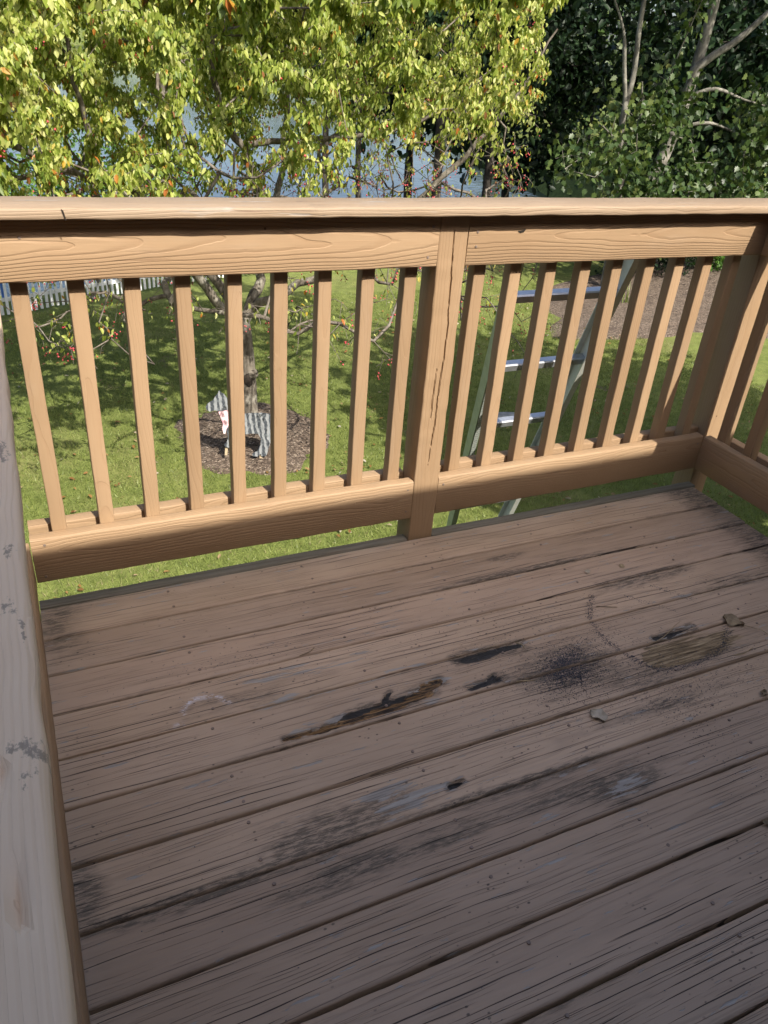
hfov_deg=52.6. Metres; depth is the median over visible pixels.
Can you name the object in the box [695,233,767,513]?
railing
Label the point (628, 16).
shade tree
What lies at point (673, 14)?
sky
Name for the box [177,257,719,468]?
mulch chips
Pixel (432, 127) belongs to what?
shade tree
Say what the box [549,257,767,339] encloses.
mulch bed
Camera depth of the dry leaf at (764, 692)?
2.07 m
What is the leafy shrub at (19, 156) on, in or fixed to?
on the ground at (344, 286)
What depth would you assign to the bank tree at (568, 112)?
33.33 m
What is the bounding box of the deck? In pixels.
[39,481,767,1023]
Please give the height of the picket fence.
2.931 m
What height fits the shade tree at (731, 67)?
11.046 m
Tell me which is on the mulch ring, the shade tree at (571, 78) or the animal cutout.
the animal cutout
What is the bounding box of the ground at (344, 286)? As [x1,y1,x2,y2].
[0,28,767,616]
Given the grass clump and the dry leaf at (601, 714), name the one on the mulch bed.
the grass clump
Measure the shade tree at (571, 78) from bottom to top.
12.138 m
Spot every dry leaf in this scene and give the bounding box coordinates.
[590,708,607,720]
[723,614,766,633]
[760,689,767,695]
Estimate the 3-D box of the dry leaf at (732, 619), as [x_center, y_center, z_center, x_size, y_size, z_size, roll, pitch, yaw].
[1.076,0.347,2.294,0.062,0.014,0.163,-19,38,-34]
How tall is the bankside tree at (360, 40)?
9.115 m
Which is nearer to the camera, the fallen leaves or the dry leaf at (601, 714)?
the dry leaf at (601, 714)
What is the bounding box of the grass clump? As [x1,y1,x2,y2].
[622,284,631,302]
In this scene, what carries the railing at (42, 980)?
attached to the front railing at (130, 242)
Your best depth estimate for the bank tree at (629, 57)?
26.47 m
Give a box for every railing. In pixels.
[0,196,767,582]
[0,312,89,1023]
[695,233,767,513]
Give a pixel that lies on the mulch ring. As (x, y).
(208, 457)
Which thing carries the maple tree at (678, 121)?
on the mulch bed
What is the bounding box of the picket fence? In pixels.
[0,185,767,314]
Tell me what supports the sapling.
on the ground at (344, 286)
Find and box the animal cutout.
[206,390,269,458]
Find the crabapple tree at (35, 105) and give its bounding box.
[0,0,568,413]
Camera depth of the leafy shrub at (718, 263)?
18.88 m
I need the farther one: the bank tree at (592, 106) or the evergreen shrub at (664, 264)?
the bank tree at (592, 106)
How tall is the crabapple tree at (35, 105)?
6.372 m
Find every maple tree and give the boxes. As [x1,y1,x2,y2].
[538,0,693,285]
[593,0,767,197]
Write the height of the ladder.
3.805 m
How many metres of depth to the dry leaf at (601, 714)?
1.95 m
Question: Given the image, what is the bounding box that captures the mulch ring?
[174,402,329,474]
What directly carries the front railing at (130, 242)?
attached to the deck
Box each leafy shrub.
[6,149,51,195]
[13,128,128,196]
[685,256,724,271]
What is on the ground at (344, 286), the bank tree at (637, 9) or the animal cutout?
the bank tree at (637, 9)
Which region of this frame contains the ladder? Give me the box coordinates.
[446,259,638,525]
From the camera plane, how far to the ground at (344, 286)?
10.82 m
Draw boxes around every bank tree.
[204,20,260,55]
[521,0,623,137]
[536,3,654,146]
[563,0,766,179]
[593,0,767,163]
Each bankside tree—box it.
[245,0,478,197]
[283,0,429,195]
[357,1,562,197]
[425,0,605,196]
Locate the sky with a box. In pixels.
[163,2,766,50]
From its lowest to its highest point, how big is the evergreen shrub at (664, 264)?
1.810 m
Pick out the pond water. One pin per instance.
(275, 123)
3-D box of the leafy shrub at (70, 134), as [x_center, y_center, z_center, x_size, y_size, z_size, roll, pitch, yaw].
[-5.592,-5.828,14.355,2.446,2.995,2.006,0,31,-8]
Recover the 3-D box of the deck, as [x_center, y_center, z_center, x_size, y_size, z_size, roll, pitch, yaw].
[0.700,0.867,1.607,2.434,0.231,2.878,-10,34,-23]
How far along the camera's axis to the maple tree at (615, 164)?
14.82 m
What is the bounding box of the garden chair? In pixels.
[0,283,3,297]
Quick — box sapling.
[99,129,209,196]
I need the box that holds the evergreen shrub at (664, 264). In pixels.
[594,257,717,278]
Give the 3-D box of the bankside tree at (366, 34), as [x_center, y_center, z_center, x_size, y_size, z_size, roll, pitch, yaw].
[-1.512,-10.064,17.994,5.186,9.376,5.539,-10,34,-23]
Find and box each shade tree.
[313,16,556,197]
[429,0,648,197]
[585,0,767,189]
[605,0,767,197]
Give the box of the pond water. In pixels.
[0,66,550,296]
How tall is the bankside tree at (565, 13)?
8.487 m
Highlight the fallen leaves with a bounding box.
[5,295,754,597]

